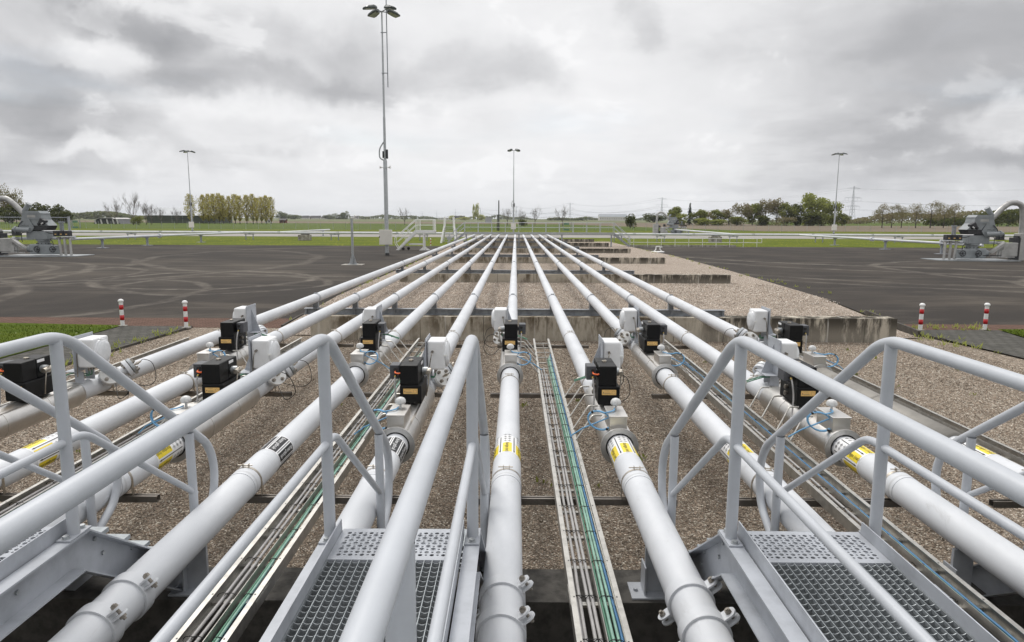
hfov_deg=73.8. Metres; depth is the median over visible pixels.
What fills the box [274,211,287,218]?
tree
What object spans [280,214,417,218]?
treeline
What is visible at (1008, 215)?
thicket
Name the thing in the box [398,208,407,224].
bare tree
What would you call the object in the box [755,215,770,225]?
leafy tree
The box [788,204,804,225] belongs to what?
leafy tree
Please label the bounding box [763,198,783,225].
leafy tree
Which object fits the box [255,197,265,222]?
poplar
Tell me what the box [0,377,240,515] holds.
cable
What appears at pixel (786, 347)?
gauge box
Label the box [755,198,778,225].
leafy tree
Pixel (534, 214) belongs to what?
bare tree
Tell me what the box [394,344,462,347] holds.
support channel
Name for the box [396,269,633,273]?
steel beam
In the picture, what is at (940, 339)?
path edging
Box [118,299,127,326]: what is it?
bollard
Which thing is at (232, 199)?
poplar
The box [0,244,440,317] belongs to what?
asphalt yard
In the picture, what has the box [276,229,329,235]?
side pipeline
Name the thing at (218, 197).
poplar
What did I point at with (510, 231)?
grass strip
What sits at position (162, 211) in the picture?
bare tree
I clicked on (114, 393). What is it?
support channel
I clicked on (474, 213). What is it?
blossom tree
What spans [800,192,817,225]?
leafy tree
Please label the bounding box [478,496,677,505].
support channel
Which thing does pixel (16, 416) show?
pipeline
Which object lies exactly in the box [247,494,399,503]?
support channel
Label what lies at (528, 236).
road
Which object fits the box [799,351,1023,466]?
cable tray
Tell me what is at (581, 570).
cable
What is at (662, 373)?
pipeline
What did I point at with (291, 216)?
tree
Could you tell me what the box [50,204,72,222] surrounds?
grove tree
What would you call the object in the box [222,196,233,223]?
poplar
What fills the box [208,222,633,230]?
wire fence
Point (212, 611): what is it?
cable
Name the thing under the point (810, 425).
coiled cable
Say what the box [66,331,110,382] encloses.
gauge box
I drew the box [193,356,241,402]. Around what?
actuator box
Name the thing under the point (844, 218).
leafy tree
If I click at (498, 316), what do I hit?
gauge box
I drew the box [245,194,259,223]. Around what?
poplar
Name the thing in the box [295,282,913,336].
gravel
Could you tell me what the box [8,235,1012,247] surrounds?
grass strip
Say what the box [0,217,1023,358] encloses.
ground
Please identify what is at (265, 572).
cable
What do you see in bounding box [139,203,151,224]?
bare tree
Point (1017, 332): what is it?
grass verge
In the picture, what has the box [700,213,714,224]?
leafy tree
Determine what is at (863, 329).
concrete wall
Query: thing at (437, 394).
support channel
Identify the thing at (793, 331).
actuator box
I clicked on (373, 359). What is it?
coiled cable
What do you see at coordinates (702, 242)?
railing
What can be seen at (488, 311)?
steel beam
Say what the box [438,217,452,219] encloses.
shed
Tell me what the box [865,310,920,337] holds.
gravel edging
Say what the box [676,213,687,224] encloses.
leafy tree
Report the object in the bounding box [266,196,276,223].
poplar
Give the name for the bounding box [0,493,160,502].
support channel
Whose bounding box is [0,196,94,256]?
wellhead
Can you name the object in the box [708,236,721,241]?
concrete block
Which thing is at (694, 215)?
leafy tree
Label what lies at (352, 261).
instrument post
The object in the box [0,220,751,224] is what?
ploughed field
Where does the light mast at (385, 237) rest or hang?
on the asphalt yard at (203, 281)
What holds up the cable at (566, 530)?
in the cable tray at (576, 627)
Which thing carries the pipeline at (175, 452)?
on the concrete wall at (547, 600)
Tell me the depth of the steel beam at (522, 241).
83.86 m
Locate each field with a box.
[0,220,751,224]
[0,222,740,230]
[5,218,922,222]
[569,224,1018,231]
[769,222,1018,226]
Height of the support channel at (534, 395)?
0.060 m
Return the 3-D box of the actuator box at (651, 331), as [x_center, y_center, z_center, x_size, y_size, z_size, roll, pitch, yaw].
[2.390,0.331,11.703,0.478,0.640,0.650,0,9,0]
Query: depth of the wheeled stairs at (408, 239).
72.58 m
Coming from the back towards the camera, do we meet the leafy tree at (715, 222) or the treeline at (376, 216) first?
the treeline at (376, 216)
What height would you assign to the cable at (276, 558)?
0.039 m
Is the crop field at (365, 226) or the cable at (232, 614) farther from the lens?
the crop field at (365, 226)
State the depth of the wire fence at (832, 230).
195.70 m
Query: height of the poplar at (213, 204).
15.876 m
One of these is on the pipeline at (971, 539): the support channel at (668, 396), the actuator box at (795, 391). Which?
the actuator box at (795, 391)
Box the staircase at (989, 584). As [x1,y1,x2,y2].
[931,401,1023,596]
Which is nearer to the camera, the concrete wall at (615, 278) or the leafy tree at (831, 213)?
the concrete wall at (615, 278)
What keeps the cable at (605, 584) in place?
in the cable tray at (576, 627)
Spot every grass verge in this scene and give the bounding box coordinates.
[0,323,118,357]
[998,329,1023,336]
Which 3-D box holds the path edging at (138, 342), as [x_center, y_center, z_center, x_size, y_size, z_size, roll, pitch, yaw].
[-10.932,0.980,17.549,0.050,0.120,10.316,1,9,3]
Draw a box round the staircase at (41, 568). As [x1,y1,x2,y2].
[0,332,217,640]
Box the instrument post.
[342,215,363,264]
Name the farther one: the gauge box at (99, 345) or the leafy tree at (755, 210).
the leafy tree at (755, 210)
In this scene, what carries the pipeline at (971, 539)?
on the concrete wall at (547, 600)
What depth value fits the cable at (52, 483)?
6.50 m
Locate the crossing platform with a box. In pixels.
[447,222,630,246]
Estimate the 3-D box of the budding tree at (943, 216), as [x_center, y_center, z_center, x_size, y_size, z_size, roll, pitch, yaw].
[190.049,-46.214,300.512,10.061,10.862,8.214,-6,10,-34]
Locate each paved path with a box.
[0,326,188,362]
[921,330,1023,357]
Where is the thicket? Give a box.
[921,209,1019,225]
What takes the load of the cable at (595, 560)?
in the cable tray at (576, 627)
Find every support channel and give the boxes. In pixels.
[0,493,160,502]
[95,391,128,395]
[180,391,291,396]
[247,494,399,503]
[279,343,353,346]
[347,392,442,397]
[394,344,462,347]
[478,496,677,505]
[490,393,584,397]
[497,345,588,348]
[623,346,689,348]
[651,394,756,398]
[739,497,900,506]
[989,499,1023,507]
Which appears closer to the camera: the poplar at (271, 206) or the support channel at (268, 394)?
the support channel at (268, 394)
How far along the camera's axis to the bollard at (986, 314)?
22.50 m
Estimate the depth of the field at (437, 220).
902.56 m
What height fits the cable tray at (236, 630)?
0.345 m
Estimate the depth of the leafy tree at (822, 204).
389.56 m
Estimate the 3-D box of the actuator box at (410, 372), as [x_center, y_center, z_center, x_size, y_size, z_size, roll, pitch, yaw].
[-1.251,0.802,8.456,0.478,0.640,0.650,0,9,0]
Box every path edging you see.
[66,326,192,365]
[899,329,946,341]
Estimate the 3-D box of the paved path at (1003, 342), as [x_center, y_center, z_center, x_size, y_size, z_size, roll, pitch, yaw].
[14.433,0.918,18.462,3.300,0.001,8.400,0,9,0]
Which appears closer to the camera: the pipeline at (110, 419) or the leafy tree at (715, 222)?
the pipeline at (110, 419)
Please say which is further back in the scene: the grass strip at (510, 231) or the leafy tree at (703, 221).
the leafy tree at (703, 221)
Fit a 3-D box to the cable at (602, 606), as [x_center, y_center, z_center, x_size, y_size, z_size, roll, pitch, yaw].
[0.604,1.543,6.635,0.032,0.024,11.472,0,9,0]
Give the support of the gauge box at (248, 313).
attached to the pipeline at (110, 419)
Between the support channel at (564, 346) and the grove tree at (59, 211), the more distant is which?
the grove tree at (59, 211)
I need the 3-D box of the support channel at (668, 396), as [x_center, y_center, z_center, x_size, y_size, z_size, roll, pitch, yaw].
[3.002,1.112,10.050,1.880,0.060,0.068,0,9,0]
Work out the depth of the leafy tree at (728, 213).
397.49 m
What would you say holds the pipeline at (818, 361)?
on the concrete wall at (547, 600)
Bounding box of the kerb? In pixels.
[629,245,735,246]
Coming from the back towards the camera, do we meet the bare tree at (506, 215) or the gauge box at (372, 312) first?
the bare tree at (506, 215)
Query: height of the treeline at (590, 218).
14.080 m
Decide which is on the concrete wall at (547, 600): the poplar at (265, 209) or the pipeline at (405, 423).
the pipeline at (405, 423)
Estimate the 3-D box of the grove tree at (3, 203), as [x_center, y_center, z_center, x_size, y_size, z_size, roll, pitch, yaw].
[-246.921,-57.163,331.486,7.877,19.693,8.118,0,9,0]
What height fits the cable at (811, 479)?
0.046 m
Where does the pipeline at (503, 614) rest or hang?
on the concrete wall at (547, 600)
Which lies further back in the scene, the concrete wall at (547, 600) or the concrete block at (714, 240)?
the concrete block at (714, 240)
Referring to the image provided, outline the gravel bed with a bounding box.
[0,328,1023,569]
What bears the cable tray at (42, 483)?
on the support channel at (142, 497)
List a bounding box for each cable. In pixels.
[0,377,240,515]
[0,397,201,514]
[138,405,183,433]
[183,378,391,641]
[191,379,396,641]
[209,349,225,356]
[212,352,420,641]
[212,356,416,641]
[220,409,382,641]
[354,406,398,434]
[360,350,389,368]
[511,350,541,369]
[540,374,588,641]
[541,370,593,641]
[543,367,601,641]
[546,374,606,641]
[547,359,611,641]
[548,356,623,641]
[548,358,618,641]
[550,354,624,641]
[552,360,626,641]
[571,408,614,435]
[662,351,693,370]
[685,361,1018,641]
[685,368,1001,641]
[691,373,859,525]
[699,374,1014,641]
[788,409,833,436]
[813,352,842,369]
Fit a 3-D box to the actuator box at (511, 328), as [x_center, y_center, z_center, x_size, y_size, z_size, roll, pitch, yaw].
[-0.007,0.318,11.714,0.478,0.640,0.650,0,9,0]
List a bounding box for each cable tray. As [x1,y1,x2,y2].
[0,335,303,517]
[0,337,188,406]
[170,336,424,641]
[518,337,632,641]
[662,339,1023,641]
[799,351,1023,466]
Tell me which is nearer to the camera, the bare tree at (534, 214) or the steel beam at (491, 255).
the steel beam at (491, 255)
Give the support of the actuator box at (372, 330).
on the pipeline at (117, 607)
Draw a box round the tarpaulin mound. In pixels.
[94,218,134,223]
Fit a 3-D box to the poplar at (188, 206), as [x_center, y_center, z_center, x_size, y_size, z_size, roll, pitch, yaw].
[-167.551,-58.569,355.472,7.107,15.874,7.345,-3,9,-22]
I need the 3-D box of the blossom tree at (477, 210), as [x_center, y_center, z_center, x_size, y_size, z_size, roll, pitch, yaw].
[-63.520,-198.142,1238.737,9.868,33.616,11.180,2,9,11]
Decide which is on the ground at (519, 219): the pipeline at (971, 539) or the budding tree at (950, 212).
the budding tree at (950, 212)
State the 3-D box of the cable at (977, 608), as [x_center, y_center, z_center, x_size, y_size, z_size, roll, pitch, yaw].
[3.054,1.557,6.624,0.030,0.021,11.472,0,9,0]
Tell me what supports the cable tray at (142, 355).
on the support channel
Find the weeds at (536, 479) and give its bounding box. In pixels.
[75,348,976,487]
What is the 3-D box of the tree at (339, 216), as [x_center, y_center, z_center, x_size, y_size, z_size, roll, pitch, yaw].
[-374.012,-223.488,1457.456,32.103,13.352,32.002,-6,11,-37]
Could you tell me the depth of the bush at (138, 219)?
286.85 m
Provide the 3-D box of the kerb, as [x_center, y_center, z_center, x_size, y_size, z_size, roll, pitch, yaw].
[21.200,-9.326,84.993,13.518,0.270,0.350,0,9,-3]
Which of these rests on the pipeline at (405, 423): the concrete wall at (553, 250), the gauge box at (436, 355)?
the gauge box at (436, 355)
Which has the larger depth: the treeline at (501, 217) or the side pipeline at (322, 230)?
the treeline at (501, 217)
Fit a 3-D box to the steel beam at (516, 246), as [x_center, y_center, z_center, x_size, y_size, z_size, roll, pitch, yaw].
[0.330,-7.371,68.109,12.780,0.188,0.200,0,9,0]
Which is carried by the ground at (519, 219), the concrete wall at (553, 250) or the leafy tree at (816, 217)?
the leafy tree at (816, 217)
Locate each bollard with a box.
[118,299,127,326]
[182,300,190,328]
[917,303,925,330]
[979,303,989,330]
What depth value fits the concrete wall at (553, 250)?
67.75 m
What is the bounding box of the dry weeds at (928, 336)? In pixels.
[65,248,1000,365]
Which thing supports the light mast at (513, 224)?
on the road
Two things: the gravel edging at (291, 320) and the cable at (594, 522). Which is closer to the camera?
the cable at (594, 522)
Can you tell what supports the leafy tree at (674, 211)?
on the ground at (519, 219)
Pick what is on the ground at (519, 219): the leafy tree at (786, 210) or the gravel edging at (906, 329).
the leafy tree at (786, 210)
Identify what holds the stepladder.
on the grass strip at (257, 240)
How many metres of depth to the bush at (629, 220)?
246.18 m
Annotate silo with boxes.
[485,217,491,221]
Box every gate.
[0,217,70,230]
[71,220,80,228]
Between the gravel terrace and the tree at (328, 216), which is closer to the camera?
the gravel terrace
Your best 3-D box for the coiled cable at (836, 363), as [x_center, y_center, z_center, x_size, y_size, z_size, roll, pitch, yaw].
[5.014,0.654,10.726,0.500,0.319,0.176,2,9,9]
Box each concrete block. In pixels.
[298,234,311,240]
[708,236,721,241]
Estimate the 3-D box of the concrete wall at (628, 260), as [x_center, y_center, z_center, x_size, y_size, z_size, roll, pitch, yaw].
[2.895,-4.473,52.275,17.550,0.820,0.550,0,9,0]
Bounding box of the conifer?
[685,203,692,224]
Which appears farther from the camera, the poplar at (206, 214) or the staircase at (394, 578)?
the poplar at (206, 214)
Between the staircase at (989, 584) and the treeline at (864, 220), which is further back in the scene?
the treeline at (864, 220)
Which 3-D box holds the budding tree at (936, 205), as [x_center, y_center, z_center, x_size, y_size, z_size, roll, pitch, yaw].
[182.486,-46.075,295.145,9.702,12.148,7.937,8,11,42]
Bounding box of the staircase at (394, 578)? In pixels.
[0,334,489,641]
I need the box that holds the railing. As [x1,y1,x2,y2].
[630,238,761,246]
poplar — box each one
[183,193,196,221]
[195,194,206,223]
[201,193,215,223]
[206,193,219,223]
[213,193,225,223]
[216,195,229,223]
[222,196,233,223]
[229,194,238,223]
[232,195,243,223]
[238,194,250,223]
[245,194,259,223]
[253,198,260,220]
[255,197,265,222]
[260,195,271,223]
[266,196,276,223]
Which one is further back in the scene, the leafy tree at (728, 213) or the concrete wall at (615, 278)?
the leafy tree at (728, 213)
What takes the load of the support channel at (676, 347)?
attached to the cable tray at (1015, 630)
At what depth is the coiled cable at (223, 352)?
10.73 m
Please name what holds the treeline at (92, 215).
on the field at (437, 220)
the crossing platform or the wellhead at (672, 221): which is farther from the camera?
the wellhead at (672, 221)
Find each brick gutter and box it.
[0,317,292,327]
[904,324,1023,330]
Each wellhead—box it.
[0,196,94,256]
[653,211,686,232]
[921,200,1023,261]
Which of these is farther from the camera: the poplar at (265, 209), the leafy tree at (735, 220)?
the leafy tree at (735, 220)
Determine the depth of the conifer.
391.97 m
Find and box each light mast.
[179,150,194,230]
[363,0,399,254]
[507,149,519,231]
[832,153,847,233]
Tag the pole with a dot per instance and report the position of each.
(498, 215)
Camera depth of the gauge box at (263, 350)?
9.32 m
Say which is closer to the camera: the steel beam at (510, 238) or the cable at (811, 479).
the cable at (811, 479)
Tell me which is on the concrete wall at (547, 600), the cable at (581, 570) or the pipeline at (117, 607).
the pipeline at (117, 607)
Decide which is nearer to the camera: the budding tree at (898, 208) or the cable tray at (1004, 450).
the cable tray at (1004, 450)
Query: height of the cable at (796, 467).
0.046 m
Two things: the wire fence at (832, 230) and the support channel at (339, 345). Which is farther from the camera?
the wire fence at (832, 230)
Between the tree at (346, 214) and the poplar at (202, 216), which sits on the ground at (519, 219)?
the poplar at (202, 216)
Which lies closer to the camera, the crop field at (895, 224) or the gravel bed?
the gravel bed
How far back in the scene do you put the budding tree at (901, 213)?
295.05 m
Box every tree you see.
[0,183,10,222]
[0,205,21,223]
[7,188,23,222]
[30,202,42,210]
[38,204,56,220]
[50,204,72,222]
[56,210,71,223]
[104,198,121,224]
[118,192,139,224]
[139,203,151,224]
[144,200,157,223]
[153,208,163,223]
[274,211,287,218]
[286,214,297,218]
[323,214,334,218]
[332,213,341,218]
[340,211,351,218]
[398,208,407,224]
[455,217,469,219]
[472,204,475,218]
[475,203,478,218]
[502,209,510,225]
[531,207,541,220]
[555,205,566,225]
[667,206,681,224]
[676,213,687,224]
[688,209,707,223]
[694,218,709,224]
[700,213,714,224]
[709,209,727,222]
[710,219,726,225]
[720,208,733,224]
[728,216,748,225]
[732,202,753,224]
[742,203,762,224]
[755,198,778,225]
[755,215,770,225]
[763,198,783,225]
[775,217,797,225]
[777,202,799,225]
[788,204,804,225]
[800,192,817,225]
[800,213,824,225]
[814,197,831,225]
[825,201,843,225]
[833,213,851,224]
[871,204,892,227]
[883,204,904,227]
[892,206,910,227]
[908,203,927,227]
[922,200,945,227]
[932,204,954,227]
[942,203,964,224]
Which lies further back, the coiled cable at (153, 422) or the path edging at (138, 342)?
the path edging at (138, 342)
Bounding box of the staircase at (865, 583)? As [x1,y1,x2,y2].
[658,336,1023,641]
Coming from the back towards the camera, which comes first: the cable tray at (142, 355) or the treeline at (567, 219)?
the treeline at (567, 219)
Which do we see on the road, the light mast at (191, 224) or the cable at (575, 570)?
the light mast at (191, 224)
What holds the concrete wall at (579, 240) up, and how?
on the gravel terrace
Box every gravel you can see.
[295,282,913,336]
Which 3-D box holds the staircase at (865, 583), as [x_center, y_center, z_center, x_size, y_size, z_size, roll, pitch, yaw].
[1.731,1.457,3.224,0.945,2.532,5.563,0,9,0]
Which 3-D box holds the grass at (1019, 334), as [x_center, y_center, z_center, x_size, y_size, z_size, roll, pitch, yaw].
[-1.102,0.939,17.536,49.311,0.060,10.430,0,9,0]
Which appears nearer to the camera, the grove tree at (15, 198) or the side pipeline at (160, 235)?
the side pipeline at (160, 235)
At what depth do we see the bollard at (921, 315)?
22.36 m
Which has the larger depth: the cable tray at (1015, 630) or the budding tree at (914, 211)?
the budding tree at (914, 211)
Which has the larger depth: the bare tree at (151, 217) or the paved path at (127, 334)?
the bare tree at (151, 217)
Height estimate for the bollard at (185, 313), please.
0.926 m
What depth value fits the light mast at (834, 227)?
161.20 m
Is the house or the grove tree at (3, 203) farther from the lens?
the house
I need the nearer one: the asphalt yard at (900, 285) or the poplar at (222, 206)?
the asphalt yard at (900, 285)
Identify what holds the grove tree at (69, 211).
on the ground at (519, 219)
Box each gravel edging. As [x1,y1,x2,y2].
[281,246,449,326]
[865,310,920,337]
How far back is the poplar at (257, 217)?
361.30 m
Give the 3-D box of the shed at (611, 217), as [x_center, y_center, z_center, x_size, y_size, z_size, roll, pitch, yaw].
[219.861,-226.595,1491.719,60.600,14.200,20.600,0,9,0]
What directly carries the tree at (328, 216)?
on the field at (437, 220)
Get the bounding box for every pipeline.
[0,234,476,439]
[0,234,483,494]
[3,230,1013,242]
[47,234,491,525]
[48,234,499,641]
[68,232,242,247]
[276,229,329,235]
[336,234,507,529]
[475,234,534,641]
[522,234,739,641]
[530,234,909,640]
[538,235,1023,601]
[546,235,1023,500]
[674,229,735,233]
[799,234,983,253]
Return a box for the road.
[7,230,1013,239]
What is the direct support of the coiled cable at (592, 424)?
attached to the pipeline at (671, 576)
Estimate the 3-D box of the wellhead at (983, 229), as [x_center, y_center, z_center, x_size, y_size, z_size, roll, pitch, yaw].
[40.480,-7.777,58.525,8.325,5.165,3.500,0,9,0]
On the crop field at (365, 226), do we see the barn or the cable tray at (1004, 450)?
the barn
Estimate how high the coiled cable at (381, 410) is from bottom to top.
0.319 m
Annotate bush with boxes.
[130,216,143,224]
[518,219,527,225]
[624,214,636,227]
[642,213,666,221]
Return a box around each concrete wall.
[0,567,1023,641]
[310,315,896,342]
[400,273,730,282]
[435,257,664,263]
[454,248,630,252]
[465,242,608,246]
[474,239,593,241]
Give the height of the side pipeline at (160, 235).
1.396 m
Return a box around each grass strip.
[0,228,1013,233]
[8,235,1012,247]
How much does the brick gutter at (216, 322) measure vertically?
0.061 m
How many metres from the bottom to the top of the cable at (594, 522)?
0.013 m
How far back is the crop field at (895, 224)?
515.31 m
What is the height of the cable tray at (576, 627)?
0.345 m
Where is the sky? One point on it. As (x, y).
(604, 104)
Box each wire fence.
[10,221,199,228]
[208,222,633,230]
[692,224,1016,232]
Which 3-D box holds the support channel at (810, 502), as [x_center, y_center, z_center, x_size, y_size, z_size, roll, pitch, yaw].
[2.981,1.674,6.302,1.880,0.060,0.068,0,9,0]
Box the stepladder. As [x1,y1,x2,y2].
[440,217,455,242]
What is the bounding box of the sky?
[0,0,1023,220]
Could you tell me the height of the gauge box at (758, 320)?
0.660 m
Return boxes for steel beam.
[304,308,725,316]
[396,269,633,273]
[432,254,598,256]
[451,246,578,247]
[463,241,566,242]
[472,237,558,238]
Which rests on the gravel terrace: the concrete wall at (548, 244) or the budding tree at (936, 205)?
the concrete wall at (548, 244)
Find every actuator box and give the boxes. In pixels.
[0,355,52,404]
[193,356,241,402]
[219,318,247,359]
[359,319,386,358]
[390,357,431,403]
[498,319,525,361]
[585,358,623,416]
[636,320,666,351]
[774,321,808,352]
[778,359,818,417]
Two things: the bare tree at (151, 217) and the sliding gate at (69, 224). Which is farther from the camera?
the bare tree at (151, 217)
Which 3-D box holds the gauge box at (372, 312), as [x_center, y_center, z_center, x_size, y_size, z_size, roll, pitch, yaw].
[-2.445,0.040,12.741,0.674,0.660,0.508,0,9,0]
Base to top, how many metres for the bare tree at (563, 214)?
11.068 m
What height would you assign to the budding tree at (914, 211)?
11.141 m
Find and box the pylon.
[845,187,861,218]
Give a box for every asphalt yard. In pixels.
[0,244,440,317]
[634,247,1023,324]
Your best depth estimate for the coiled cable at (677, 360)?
10.69 m
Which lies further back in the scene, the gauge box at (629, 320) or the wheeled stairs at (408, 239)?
the wheeled stairs at (408, 239)
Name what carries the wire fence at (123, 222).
on the grass strip at (510, 231)
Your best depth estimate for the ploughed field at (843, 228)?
274.42 m
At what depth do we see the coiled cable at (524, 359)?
10.71 m
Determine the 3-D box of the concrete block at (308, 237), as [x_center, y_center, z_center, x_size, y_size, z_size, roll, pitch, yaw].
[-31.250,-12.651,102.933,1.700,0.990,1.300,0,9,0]
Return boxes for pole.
[498,200,499,230]
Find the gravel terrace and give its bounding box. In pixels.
[270,241,918,337]
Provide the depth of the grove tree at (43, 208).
327.48 m
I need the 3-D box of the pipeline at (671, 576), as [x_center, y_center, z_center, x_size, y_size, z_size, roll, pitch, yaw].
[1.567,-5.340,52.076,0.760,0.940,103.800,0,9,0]
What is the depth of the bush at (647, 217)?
689.88 m
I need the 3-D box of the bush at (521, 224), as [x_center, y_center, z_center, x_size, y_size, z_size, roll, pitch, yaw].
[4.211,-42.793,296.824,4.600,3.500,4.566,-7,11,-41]
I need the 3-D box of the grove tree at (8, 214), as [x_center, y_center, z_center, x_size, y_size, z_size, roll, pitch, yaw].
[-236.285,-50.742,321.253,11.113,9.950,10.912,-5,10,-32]
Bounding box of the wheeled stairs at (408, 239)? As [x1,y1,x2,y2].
[394,219,435,249]
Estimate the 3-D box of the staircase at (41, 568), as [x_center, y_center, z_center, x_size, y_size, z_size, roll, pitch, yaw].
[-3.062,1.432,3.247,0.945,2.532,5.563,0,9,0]
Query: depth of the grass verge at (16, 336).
21.78 m
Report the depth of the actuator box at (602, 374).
8.24 m
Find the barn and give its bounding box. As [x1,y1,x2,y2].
[147,208,231,222]
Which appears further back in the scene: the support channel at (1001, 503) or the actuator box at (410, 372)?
the actuator box at (410, 372)
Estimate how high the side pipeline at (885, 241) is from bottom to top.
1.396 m
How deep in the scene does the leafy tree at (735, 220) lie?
378.43 m
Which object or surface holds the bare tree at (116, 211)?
on the ground at (519, 219)
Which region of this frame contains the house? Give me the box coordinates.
[311,216,321,218]
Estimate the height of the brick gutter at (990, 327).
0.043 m
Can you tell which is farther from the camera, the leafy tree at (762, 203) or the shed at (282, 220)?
the shed at (282, 220)
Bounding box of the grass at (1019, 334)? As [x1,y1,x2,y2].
[0,324,1023,347]
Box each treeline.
[71,211,146,219]
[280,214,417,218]
[415,215,536,219]
[546,216,586,220]
[587,217,665,219]
[838,210,1018,224]
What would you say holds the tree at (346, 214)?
on the field at (437, 220)
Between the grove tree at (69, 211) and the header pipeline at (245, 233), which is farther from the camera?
the grove tree at (69, 211)
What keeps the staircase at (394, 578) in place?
on the concrete wall at (547, 600)
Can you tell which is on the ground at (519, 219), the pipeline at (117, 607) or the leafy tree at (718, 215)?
the leafy tree at (718, 215)
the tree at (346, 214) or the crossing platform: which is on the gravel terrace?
the crossing platform
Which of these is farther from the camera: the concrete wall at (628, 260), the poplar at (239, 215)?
the poplar at (239, 215)
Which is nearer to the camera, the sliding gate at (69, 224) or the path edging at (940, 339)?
the path edging at (940, 339)
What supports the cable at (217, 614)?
in the cable tray at (236, 630)
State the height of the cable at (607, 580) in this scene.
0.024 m
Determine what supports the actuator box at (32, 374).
on the pipeline at (16, 416)
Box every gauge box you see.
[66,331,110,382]
[233,303,267,340]
[240,332,279,375]
[362,304,398,340]
[422,333,449,384]
[491,306,526,339]
[574,334,623,381]
[619,305,641,342]
[746,335,799,386]
[747,306,775,343]
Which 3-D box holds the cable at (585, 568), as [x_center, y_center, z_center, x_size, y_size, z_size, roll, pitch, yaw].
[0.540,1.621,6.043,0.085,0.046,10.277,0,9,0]
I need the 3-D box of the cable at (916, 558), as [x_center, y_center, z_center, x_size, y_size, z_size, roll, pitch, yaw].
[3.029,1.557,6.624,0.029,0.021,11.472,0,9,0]
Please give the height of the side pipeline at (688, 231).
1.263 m
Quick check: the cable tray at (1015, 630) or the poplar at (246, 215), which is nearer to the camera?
the cable tray at (1015, 630)
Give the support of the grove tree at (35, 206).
on the ground at (519, 219)
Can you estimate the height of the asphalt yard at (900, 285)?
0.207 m
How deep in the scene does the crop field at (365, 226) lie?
259.37 m
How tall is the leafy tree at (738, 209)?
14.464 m
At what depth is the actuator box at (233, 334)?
11.54 m
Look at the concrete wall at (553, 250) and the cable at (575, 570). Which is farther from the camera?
the concrete wall at (553, 250)
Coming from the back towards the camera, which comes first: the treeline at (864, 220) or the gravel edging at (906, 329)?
the treeline at (864, 220)
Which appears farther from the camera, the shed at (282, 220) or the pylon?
the pylon
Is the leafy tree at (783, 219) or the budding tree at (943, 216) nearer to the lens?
the budding tree at (943, 216)
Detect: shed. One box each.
[279,219,286,222]
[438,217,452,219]
[598,214,626,220]
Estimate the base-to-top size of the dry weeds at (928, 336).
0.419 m
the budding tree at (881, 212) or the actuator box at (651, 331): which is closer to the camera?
the actuator box at (651, 331)

